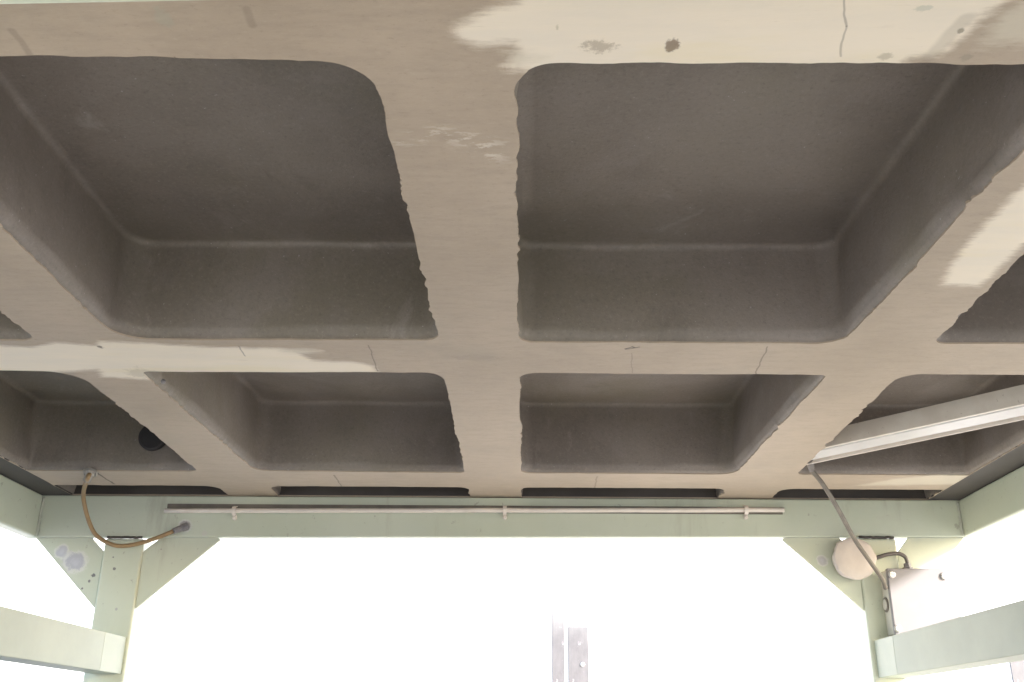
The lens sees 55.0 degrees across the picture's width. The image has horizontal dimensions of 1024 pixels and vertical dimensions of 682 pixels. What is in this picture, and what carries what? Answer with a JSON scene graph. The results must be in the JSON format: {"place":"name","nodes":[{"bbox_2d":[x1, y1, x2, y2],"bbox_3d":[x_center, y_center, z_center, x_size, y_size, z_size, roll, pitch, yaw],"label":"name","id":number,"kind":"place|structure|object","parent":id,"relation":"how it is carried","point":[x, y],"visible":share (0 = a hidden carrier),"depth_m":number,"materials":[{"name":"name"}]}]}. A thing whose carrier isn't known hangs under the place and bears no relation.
{"place":"outdoors","nodes":[
{"label":"outdoors","id":0,"kind":"place"},
{"bbox_2d":[0,516,1023,681],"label":"wall","id":1,"kind":"structure","parent":0,"point":[477,610],"depth_m":6.41,"materials":[{"name":"white paint"}]},
{"bbox_2d":[551,562,564,681],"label":"wall trim","id":2,"kind":"structure","parent":1,"relation":"attached to","point":[558,648],"depth_m":6.37,"materials":[{"name":"metal"}]},
{"bbox_2d":[568,627,588,681],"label":"wall trim","id":3,"kind":"structure","parent":1,"relation":"attached to","point":[578,659],"depth_m":6.29,"materials":[{"name":"metal"}]},
{"bbox_2d":[1010,660,1023,681],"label":"wall trim","id":4,"kind":"structure","parent":1,"relation":"attached to","point":[1017,670],"depth_m":6.22,"materials":[{"name":"metal"}]},
{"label":"path","id":5,"kind":"structure","parent":0,"visible":0},
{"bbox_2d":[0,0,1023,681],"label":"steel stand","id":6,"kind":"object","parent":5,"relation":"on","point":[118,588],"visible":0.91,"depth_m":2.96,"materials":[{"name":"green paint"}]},
{"bbox_2d":[81,467,188,547],"bbox_3d":[-1.169,0.511,2.905,0.222,0.175,0.375,-13,-26,30],"label":"hose","id":7,"kind":"object","parent":6,"relation":"attached to","point":[89,473],"visible":1,"depth_m":2.94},
{"bbox_2d":[164,504,784,519],"bbox_3d":[-0.118,0.519,2.984,1.882,0.056,0.029,0,-22,1],"label":"conduit rod","id":8,"kind":"object","parent":6,"relation":"attached to","point":[234,509],"visible":1,"depth_m":2.98,"materials":[{"name":"plastic"}]},
{"bbox_2d":[0,0,1023,499],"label":"surface plate","id":9,"kind":"object","parent":6,"relation":"on","point":[556,248],"visible":1,"depth_m":1.76,"materials":[{"name":"paint"}]},
{"bbox_2d":[807,384,1023,464],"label":"batten lamp","id":10,"kind":"object","parent":9,"relation":"attached to","point":[989,409],"visible":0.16,"depth_m":2.35,"materials":[{"name":"metal"}]},
{"bbox_2d":[807,460,887,589],"bbox_3d":[0.928,0.512,2.739,0.041,0.310,0.442,-17,-28,37],"label":"lamp cable","id":11,"kind":"object","parent":10,"relation":"hanging from","point":[844,521],"visible":0.98,"depth_m":2.76,"materials":[{"name":"grey rubber"}]},
{"bbox_2d":[832,537,876,579],"bbox_3d":[1.013,0.645,2.908,0.134,0.126,0.042,0,-22,1],"label":"junction box","id":12,"kind":"object","parent":6,"relation":"attached to","point":[849,560],"visible":0.91,"depth_m":2.89,"materials":[{"name":"plastic"}]},
{"bbox_2d":[881,568,960,635],"bbox_3d":[1.179,0.756,2.838,0.197,0.186,0.079,0,-22,1],"label":"control box","id":13,"kind":"object","parent":6,"relation":"attached to","point":[913,599],"visible":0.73,"depth_m":2.81,"materials":[{"name":"metal"}]},
{"bbox_2d":[877,551,912,568],"bbox_3d":[1.128,0.653,2.905,0.102,0.061,0.029,0,-22,1],"label":"link cable","id":14,"kind":"object","parent":13,"relation":"attached to","point":[907,564],"visible":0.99,"depth_m":2.91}
]}

